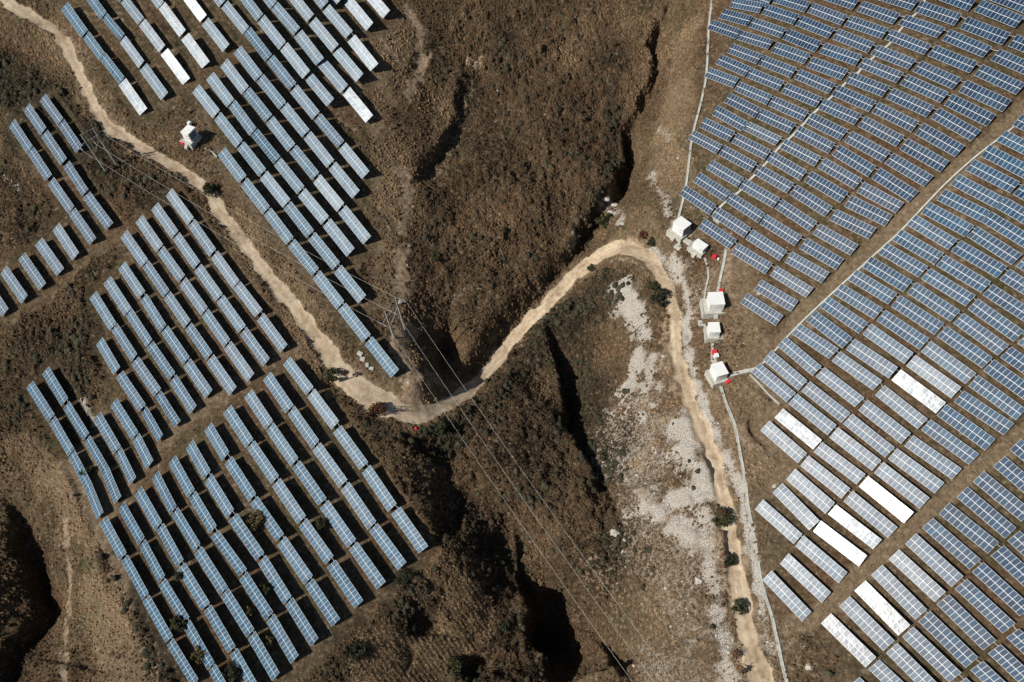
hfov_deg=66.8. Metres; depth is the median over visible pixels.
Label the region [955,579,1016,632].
solar table
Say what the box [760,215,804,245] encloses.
solar table
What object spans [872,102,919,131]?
solar table
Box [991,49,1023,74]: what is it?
solar table
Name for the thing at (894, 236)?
cable trough
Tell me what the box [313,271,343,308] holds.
solar table
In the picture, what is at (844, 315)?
solar table
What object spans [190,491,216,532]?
solar table
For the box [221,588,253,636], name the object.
solar table
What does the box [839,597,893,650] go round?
solar table
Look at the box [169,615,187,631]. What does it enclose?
tree
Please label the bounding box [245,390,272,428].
solar table
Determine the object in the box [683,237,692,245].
pit cover
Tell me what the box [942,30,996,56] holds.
solar table
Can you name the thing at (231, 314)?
solar table
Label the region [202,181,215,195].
shrub
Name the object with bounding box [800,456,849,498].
solar table
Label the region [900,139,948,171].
solar table
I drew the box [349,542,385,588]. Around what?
solar table
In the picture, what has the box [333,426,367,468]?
solar table
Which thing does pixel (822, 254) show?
solar table
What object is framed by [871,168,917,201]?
solar table
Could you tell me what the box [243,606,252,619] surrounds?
shrub
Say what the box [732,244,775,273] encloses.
solar table
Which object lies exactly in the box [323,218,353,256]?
solar table
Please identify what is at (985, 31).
solar table
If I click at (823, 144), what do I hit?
solar table
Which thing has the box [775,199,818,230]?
solar table
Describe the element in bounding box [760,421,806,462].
solar table
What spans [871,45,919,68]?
solar table
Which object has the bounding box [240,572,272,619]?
solar table
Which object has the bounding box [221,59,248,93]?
solar table
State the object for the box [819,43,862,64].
solar table
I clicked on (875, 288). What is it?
solar table
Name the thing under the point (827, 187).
solar table
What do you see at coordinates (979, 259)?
solar table
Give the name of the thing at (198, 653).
shrub
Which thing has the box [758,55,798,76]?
solar table
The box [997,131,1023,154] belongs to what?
solar table
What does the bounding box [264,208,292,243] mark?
solar table
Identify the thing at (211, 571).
solar table
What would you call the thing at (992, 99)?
solar table
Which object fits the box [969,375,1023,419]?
solar table
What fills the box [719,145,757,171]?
solar table
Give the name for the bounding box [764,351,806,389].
solar table
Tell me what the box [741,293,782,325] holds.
solar table
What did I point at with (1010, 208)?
solar table
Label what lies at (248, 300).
solar table
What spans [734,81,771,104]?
solar table
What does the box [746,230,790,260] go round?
solar table
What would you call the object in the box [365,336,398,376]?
solar table
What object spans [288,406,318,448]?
solar table
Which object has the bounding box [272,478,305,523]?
solar table
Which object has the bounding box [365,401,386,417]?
shrub
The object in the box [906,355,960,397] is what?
solar table
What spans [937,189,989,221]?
solar table
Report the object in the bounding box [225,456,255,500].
solar table
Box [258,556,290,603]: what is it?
solar table
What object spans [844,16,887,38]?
solar table
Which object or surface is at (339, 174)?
solar table
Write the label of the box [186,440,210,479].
solar table
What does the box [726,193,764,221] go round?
solar table
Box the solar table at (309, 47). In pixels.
[294,30,323,64]
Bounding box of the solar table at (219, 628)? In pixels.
[204,605,234,652]
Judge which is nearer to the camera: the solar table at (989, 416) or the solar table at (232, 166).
the solar table at (989, 416)
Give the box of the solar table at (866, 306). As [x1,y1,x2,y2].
[834,284,882,318]
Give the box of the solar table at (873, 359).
[846,339,897,377]
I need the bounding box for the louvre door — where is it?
[190,130,196,139]
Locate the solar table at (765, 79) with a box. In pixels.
[746,68,785,89]
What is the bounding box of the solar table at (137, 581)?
[122,555,148,598]
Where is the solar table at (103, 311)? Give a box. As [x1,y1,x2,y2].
[90,291,115,329]
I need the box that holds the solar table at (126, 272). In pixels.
[118,262,144,297]
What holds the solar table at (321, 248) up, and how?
on the ground at (406, 408)
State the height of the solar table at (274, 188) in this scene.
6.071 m
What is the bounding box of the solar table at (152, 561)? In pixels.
[140,539,164,582]
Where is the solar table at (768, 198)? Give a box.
[739,179,779,207]
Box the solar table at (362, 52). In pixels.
[348,35,377,70]
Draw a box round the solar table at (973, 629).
[937,595,996,649]
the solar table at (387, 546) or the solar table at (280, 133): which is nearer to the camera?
the solar table at (387, 546)
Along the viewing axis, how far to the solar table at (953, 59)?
201.15 m
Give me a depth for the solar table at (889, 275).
186.41 m
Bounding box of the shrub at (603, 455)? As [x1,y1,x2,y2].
[598,451,608,459]
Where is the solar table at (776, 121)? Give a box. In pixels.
[757,109,796,132]
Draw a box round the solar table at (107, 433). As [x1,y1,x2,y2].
[93,412,120,452]
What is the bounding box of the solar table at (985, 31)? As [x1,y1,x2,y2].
[960,17,1015,44]
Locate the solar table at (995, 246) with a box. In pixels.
[967,226,1021,264]
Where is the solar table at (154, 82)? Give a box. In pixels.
[140,63,167,99]
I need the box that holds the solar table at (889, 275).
[863,256,911,291]
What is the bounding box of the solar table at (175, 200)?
[166,189,192,224]
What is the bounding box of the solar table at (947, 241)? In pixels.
[907,215,957,249]
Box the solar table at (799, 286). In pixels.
[770,266,812,296]
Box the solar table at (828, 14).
[807,3,848,24]
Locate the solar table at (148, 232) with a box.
[136,215,162,251]
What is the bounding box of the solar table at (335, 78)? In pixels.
[319,59,347,92]
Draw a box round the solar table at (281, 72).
[267,55,295,88]
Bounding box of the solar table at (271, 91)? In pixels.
[257,74,285,108]
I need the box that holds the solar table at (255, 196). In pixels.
[241,178,268,213]
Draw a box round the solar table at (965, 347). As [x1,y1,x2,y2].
[937,326,992,367]
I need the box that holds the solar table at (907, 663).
[887,643,935,681]
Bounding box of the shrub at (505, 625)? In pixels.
[498,620,509,631]
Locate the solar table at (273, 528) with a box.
[251,496,283,540]
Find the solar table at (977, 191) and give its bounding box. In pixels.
[950,174,1003,207]
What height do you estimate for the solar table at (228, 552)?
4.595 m
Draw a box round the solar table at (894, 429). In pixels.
[859,400,910,442]
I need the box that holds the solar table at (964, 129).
[931,108,980,140]
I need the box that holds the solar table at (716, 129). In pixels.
[700,118,735,141]
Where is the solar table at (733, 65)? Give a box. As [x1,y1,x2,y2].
[715,55,750,75]
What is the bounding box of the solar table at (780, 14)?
[762,4,798,23]
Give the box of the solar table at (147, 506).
[135,486,161,529]
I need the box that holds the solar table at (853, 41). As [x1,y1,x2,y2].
[833,29,874,52]
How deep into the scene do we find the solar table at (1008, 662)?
154.82 m
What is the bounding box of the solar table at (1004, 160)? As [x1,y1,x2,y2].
[981,145,1023,178]
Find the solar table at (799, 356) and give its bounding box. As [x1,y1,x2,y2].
[778,337,820,375]
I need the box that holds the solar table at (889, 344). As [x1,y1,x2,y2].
[863,324,913,362]
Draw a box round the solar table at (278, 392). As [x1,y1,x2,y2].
[263,372,292,412]
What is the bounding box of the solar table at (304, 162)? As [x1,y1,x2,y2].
[290,145,318,178]
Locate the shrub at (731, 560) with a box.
[724,553,735,566]
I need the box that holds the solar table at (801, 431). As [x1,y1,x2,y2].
[775,409,821,448]
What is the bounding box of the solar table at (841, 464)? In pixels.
[814,442,864,483]
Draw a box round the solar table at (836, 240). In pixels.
[813,224,857,254]
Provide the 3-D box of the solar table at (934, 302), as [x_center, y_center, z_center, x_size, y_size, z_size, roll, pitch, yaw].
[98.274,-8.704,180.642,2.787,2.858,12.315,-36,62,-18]
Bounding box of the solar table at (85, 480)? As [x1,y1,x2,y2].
[69,450,93,492]
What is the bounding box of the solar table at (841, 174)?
[818,158,862,188]
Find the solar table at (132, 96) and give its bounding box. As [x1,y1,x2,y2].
[119,78,146,114]
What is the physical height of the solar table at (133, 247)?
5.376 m
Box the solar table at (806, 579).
[780,554,830,602]
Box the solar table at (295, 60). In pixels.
[281,42,309,78]
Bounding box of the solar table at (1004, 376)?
[983,359,1023,399]
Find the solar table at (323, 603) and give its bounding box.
[305,579,339,625]
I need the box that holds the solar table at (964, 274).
[936,255,990,291]
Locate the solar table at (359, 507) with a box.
[341,482,375,529]
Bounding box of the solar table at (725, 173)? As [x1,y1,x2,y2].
[706,160,743,186]
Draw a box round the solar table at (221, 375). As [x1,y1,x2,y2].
[207,354,235,394]
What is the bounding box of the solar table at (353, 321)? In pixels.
[338,303,370,341]
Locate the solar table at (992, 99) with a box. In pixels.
[958,80,1010,111]
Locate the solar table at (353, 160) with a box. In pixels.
[339,143,368,177]
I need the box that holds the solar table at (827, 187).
[804,171,847,201]
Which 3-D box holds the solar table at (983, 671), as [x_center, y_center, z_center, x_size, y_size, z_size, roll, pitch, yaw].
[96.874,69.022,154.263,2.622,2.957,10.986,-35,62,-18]
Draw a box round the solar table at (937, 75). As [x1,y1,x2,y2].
[913,61,962,88]
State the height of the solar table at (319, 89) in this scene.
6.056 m
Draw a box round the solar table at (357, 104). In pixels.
[343,87,372,122]
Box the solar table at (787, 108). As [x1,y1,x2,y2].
[768,96,808,120]
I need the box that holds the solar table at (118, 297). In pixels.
[104,277,130,314]
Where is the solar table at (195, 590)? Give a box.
[177,563,209,609]
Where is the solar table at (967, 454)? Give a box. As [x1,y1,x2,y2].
[922,420,978,463]
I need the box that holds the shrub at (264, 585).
[257,583,270,594]
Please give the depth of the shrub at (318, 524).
188.38 m
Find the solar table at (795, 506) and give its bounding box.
[773,483,819,529]
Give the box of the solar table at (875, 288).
[849,270,896,303]
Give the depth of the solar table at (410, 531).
188.84 m
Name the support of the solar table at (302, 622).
on the ground at (406, 408)
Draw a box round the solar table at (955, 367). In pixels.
[921,341,975,383]
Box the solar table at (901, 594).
[872,565,926,618]
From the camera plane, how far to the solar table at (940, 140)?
193.58 m
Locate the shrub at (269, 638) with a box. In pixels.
[263,635,274,645]
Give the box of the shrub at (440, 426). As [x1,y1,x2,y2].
[432,420,446,434]
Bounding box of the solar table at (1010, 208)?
[996,197,1023,223]
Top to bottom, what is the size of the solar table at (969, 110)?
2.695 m
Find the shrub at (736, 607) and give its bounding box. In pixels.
[729,598,746,615]
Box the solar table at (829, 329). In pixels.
[806,311,851,347]
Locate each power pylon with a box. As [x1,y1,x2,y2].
[78,128,116,171]
[378,298,405,337]
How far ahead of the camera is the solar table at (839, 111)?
205.87 m
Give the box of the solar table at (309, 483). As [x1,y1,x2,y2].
[293,461,325,504]
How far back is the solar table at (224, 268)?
213.34 m
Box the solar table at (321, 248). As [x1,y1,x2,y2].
[309,232,339,269]
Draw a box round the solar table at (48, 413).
[27,381,54,420]
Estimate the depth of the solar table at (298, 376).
202.96 m
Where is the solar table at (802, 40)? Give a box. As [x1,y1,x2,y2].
[783,29,823,51]
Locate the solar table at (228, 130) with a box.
[214,113,242,147]
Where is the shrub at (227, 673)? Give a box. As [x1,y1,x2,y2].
[222,661,241,681]
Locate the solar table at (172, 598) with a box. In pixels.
[159,579,188,619]
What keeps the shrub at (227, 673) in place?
on the ground at (406, 408)
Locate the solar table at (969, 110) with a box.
[944,94,994,125]
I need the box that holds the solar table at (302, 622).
[286,598,317,645]
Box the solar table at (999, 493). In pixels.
[973,471,1023,520]
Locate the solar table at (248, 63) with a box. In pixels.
[234,46,261,80]
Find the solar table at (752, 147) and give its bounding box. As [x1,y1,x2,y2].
[732,133,770,159]
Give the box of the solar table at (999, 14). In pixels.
[974,0,1023,27]
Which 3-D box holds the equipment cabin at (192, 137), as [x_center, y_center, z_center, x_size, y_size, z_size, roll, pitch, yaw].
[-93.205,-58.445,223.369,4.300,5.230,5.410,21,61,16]
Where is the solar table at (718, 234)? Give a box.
[698,219,736,248]
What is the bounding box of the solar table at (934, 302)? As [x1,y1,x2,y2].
[907,282,959,321]
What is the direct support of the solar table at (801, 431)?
on the ground at (406, 408)
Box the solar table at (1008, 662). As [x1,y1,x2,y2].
[988,645,1023,681]
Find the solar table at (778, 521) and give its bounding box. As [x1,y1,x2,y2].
[755,500,801,543]
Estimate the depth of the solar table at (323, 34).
237.08 m
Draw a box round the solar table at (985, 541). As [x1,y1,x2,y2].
[939,503,998,552]
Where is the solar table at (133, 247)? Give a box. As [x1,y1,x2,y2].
[121,230,147,266]
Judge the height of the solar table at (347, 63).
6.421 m
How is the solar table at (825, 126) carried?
on the ground at (406, 408)
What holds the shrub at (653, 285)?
on the ground at (406, 408)
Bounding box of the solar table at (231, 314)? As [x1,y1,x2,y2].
[217,295,244,332]
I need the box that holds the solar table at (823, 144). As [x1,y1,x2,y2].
[793,126,838,152]
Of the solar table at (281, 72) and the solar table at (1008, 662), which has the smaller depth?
the solar table at (1008, 662)
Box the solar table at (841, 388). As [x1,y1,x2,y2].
[816,368,865,406]
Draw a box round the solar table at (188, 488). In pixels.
[169,456,194,497]
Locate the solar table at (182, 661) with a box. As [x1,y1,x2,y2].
[167,638,197,681]
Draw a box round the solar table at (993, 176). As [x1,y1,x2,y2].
[966,160,1019,192]
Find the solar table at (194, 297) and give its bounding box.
[180,278,206,314]
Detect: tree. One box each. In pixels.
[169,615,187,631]
[245,510,266,531]
[375,405,386,415]
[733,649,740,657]
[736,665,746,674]
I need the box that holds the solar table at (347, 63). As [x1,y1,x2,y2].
[333,47,362,80]
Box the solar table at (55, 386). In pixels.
[42,367,68,404]
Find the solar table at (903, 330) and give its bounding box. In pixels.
[877,310,928,348]
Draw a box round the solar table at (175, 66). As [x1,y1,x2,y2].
[161,48,189,83]
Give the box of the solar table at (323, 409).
[308,389,338,429]
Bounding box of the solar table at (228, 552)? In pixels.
[211,530,245,574]
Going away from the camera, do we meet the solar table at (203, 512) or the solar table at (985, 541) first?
the solar table at (985, 541)
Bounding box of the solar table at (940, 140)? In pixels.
[915,123,964,156]
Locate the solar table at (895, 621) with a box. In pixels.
[854,580,909,634]
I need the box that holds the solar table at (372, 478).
[362,465,396,510]
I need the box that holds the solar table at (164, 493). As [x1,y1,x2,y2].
[152,471,176,513]
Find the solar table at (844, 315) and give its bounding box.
[820,297,869,332]
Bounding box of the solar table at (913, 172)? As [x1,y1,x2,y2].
[885,153,932,186]
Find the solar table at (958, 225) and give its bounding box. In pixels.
[922,202,973,236]
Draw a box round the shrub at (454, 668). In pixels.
[445,655,462,675]
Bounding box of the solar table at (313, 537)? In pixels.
[299,518,333,564]
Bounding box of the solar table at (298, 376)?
[283,357,312,394]
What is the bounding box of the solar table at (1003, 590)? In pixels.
[973,562,1023,615]
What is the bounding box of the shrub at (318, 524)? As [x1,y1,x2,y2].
[313,518,326,529]
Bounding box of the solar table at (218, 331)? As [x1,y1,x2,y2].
[202,309,229,346]
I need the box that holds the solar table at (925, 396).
[892,370,945,412]
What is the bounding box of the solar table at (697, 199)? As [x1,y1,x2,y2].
[680,186,715,214]
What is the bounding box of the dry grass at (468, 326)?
[0,0,1023,681]
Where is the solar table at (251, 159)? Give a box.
[238,142,265,175]
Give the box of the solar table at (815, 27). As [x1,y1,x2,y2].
[796,16,834,37]
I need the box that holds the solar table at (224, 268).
[211,251,238,288]
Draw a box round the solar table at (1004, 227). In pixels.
[982,212,1023,247]
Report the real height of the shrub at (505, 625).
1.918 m
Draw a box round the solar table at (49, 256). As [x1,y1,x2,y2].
[35,238,63,275]
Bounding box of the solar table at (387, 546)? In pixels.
[369,523,405,569]
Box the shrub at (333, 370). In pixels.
[325,367,339,381]
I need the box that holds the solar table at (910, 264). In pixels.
[878,243,927,276]
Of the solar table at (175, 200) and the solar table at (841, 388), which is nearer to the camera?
the solar table at (841, 388)
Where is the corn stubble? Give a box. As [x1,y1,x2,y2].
[325,565,496,681]
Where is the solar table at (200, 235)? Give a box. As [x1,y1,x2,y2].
[189,220,215,255]
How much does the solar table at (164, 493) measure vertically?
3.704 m
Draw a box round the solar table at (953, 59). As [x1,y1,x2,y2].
[928,45,978,72]
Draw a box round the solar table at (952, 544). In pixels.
[923,518,980,568]
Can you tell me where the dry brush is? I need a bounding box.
[0,0,1023,681]
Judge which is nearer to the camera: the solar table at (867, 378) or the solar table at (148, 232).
the solar table at (867, 378)
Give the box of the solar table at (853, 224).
[830,210,875,238]
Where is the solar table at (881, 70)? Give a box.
[858,58,902,82]
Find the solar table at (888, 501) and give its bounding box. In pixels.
[859,476,912,522]
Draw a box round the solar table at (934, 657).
[902,627,960,681]
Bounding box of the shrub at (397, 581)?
[392,568,413,590]
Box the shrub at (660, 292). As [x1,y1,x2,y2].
[651,288,672,306]
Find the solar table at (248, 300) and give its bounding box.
[234,281,261,316]
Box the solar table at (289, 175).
[274,158,303,192]
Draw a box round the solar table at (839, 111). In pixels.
[818,99,862,124]
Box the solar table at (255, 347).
[241,327,268,365]
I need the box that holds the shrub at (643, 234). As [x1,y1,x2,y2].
[638,230,647,238]
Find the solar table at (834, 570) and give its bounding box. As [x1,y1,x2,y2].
[796,536,846,582]
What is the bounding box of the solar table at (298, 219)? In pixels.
[284,202,313,236]
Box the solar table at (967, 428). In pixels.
[937,405,994,449]
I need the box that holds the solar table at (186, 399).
[170,375,195,412]
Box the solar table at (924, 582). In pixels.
[889,550,945,601]
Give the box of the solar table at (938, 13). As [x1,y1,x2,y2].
[914,1,965,24]
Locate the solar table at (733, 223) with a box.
[712,207,750,236]
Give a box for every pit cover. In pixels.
[674,243,681,250]
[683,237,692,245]
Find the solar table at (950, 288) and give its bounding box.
[922,269,974,305]
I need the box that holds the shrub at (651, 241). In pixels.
[647,236,655,245]
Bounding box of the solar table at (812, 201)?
[790,185,833,216]
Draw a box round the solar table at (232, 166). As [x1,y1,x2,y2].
[218,148,245,182]
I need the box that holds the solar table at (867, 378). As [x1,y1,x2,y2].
[832,352,882,389]
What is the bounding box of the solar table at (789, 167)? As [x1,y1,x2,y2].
[766,151,806,179]
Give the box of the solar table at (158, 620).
[143,595,172,642]
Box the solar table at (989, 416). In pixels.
[955,391,1013,434]
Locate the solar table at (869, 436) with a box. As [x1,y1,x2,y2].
[844,414,894,456]
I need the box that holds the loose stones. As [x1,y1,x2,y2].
[8,11,804,675]
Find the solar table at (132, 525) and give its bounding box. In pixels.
[119,502,144,544]
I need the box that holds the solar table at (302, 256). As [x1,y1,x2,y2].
[288,240,317,275]
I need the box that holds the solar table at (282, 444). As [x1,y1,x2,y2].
[267,423,298,465]
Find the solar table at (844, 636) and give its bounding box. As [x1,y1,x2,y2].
[821,614,877,666]
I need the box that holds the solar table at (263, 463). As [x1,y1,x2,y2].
[247,441,278,482]
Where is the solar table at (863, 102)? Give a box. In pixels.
[832,85,875,111]
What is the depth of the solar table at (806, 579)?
170.02 m
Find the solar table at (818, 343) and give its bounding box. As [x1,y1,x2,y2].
[792,324,837,357]
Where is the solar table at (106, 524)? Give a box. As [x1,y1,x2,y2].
[100,516,126,559]
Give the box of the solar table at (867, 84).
[845,72,891,96]
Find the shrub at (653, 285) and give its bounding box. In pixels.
[647,281,658,289]
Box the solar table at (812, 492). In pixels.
[786,469,834,513]
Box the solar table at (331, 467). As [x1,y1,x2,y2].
[313,443,346,486]
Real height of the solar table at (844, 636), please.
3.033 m
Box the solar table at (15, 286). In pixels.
[1,266,27,302]
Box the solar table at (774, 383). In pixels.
[752,363,795,401]
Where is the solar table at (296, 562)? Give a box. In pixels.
[278,536,312,583]
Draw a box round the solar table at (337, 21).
[323,4,353,37]
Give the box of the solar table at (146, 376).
[132,357,160,395]
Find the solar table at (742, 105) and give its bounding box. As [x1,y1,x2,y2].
[724,93,760,116]
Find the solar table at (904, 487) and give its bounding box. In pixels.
[874,462,928,508]
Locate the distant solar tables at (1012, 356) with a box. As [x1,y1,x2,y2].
[0,0,1023,681]
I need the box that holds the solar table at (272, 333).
[257,313,286,351]
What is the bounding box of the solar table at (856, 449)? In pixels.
[829,428,880,469]
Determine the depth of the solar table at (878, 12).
214.06 m
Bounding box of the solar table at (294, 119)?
[280,103,309,136]
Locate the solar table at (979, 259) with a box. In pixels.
[951,241,1006,277]
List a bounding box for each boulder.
[603,196,609,201]
[610,529,619,536]
[695,577,702,584]
[805,663,812,669]
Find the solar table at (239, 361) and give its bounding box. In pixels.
[224,341,253,380]
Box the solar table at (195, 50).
[182,33,209,67]
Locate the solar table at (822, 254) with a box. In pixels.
[799,238,843,269]
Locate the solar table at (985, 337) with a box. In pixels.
[954,313,1009,354]
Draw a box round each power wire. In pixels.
[1,18,94,142]
[83,151,367,316]
[96,144,367,299]
[110,138,396,297]
[394,337,632,681]
[398,316,652,679]
[407,303,672,678]
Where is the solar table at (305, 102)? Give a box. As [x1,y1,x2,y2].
[290,85,319,118]
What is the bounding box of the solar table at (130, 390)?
[116,371,145,411]
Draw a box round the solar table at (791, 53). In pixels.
[772,42,810,63]
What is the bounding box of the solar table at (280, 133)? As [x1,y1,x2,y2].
[267,116,294,150]
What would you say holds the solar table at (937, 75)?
on the ground at (406, 408)
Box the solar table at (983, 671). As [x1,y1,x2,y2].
[971,661,1004,681]
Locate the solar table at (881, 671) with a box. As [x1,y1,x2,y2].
[869,660,902,681]
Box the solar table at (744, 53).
[727,44,761,63]
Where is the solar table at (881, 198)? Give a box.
[857,182,903,212]
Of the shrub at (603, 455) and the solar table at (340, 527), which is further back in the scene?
the shrub at (603, 455)
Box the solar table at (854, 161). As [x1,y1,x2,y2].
[832,145,877,176]
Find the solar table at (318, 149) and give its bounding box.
[304,132,333,167]
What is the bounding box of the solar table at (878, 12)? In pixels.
[857,1,904,23]
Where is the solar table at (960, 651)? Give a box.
[918,611,980,667]
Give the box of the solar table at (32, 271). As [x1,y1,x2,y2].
[19,253,45,289]
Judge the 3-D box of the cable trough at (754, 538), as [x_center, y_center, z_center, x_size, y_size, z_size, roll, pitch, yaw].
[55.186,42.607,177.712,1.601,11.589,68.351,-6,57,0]
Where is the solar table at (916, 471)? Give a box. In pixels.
[889,449,943,492]
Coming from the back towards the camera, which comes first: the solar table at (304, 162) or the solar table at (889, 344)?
the solar table at (304, 162)
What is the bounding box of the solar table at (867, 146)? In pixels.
[844,131,890,161]
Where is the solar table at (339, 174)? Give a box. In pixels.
[329,162,358,197]
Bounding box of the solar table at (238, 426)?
[223,405,252,446]
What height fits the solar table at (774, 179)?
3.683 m
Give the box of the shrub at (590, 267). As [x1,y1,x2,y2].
[586,264,596,271]
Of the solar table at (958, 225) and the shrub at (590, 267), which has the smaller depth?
the solar table at (958, 225)
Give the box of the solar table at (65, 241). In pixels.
[53,223,78,259]
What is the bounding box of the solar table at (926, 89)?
[900,74,949,102]
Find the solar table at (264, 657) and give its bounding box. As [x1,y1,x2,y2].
[248,631,279,679]
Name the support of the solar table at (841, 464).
on the ground at (406, 408)
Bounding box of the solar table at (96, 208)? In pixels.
[83,192,112,228]
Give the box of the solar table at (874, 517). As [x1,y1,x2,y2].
[844,491,896,537]
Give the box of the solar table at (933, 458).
[905,435,961,478]
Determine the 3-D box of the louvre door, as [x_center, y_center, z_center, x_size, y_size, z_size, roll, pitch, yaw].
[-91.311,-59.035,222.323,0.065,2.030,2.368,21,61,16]
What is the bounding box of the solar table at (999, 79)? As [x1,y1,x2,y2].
[974,65,1023,93]
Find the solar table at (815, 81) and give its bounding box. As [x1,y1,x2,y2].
[794,69,836,93]
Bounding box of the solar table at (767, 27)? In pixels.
[749,18,785,37]
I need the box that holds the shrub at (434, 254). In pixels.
[431,251,439,260]
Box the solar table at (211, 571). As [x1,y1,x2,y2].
[194,547,227,594]
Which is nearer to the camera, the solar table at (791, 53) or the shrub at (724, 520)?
the shrub at (724, 520)
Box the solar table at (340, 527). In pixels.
[320,500,355,546]
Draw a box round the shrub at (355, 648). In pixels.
[347,638,366,663]
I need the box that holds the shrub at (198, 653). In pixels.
[189,646,205,664]
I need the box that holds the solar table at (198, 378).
[184,358,211,397]
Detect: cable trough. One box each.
[677,0,711,218]
[703,258,708,298]
[711,343,713,359]
[713,0,925,213]
[716,249,726,291]
[719,386,787,681]
[730,367,754,376]
[750,374,779,403]
[761,126,1014,364]
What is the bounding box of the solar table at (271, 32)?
[258,15,285,48]
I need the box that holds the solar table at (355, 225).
[339,206,370,243]
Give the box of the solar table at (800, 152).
[780,139,822,165]
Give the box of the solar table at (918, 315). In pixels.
[891,295,944,334]
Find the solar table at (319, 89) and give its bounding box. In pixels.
[305,72,333,105]
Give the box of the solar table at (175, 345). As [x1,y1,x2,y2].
[162,326,188,363]
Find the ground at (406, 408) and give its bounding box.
[0,0,1023,681]
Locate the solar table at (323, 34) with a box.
[309,17,338,51]
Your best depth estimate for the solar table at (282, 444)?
195.83 m
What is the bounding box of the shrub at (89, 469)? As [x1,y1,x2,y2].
[78,465,93,476]
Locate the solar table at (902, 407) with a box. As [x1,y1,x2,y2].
[876,385,926,428]
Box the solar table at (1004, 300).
[983,285,1023,320]
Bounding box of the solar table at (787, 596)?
[763,571,810,620]
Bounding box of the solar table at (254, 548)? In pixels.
[229,514,264,559]
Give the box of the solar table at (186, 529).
[172,508,200,550]
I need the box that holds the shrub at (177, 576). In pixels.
[172,571,182,581]
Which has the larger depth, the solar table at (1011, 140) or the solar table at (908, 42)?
the solar table at (908, 42)
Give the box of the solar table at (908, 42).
[885,30,930,54]
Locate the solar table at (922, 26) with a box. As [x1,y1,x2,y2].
[898,15,948,37]
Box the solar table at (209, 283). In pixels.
[195,264,222,300]
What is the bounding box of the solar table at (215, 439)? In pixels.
[205,422,230,459]
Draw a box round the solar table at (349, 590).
[327,560,362,607]
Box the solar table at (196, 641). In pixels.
[185,620,213,669]
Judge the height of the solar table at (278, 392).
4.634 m
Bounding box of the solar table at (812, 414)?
[789,394,835,434]
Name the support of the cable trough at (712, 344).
on the ground at (406, 408)
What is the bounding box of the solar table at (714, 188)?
[693,172,729,200]
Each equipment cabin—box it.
[179,125,201,149]
[666,216,691,243]
[687,239,708,258]
[699,292,724,319]
[703,322,722,342]
[704,361,728,387]
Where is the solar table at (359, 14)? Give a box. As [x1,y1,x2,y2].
[343,0,372,30]
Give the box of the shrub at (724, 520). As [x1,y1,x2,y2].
[711,506,732,527]
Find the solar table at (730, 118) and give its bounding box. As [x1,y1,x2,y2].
[712,105,747,130]
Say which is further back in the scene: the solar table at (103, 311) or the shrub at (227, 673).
the solar table at (103, 311)
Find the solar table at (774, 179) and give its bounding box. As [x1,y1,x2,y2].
[753,164,795,192]
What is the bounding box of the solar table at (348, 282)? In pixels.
[334,265,365,302]
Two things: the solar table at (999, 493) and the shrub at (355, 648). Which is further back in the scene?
the shrub at (355, 648)
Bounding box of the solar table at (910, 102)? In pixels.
[886,88,937,116]
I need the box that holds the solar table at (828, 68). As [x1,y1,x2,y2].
[807,57,850,79]
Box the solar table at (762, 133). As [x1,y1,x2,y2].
[743,122,780,144]
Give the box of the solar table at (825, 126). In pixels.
[805,113,848,139]
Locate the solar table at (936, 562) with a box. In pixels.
[906,534,964,586]
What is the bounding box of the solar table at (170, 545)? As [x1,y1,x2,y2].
[157,523,183,566]
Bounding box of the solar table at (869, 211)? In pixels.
[844,195,891,225]
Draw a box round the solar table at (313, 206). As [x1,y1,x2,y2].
[298,188,327,223]
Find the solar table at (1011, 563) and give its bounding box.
[991,546,1023,585]
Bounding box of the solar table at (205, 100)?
[192,85,218,117]
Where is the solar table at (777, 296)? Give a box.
[755,280,797,311]
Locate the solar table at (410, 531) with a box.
[391,507,427,552]
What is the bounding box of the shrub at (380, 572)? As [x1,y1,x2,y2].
[372,568,384,578]
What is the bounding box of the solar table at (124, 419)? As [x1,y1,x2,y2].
[111,399,137,439]
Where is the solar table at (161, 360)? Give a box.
[147,341,174,379]
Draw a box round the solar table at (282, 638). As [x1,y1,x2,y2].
[267,614,297,662]
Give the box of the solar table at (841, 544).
[813,521,866,565]
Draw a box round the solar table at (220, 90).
[206,72,233,106]
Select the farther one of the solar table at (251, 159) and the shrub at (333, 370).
the solar table at (251, 159)
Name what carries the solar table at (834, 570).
on the ground at (406, 408)
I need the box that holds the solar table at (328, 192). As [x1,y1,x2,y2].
[314,174,344,210]
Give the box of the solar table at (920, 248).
[893,229,943,263]
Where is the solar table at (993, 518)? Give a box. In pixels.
[957,487,1015,537]
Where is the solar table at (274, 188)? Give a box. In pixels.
[260,171,289,206]
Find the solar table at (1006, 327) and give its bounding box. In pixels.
[968,299,1023,341]
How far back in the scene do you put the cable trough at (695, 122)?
225.89 m
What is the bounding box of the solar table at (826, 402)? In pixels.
[802,382,850,422]
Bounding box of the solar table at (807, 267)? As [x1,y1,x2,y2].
[785,252,828,282]
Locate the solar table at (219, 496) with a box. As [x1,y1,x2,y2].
[205,474,235,517]
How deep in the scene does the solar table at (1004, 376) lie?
170.24 m
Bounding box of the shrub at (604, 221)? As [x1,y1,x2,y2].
[594,212,613,227]
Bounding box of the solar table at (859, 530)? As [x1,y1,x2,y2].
[828,505,881,548]
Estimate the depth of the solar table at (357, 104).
232.96 m
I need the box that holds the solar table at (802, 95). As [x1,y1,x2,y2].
[781,83,821,106]
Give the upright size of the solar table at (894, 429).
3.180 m
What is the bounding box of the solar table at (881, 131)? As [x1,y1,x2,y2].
[858,116,904,145]
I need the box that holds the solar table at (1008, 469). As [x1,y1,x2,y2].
[993,457,1023,491]

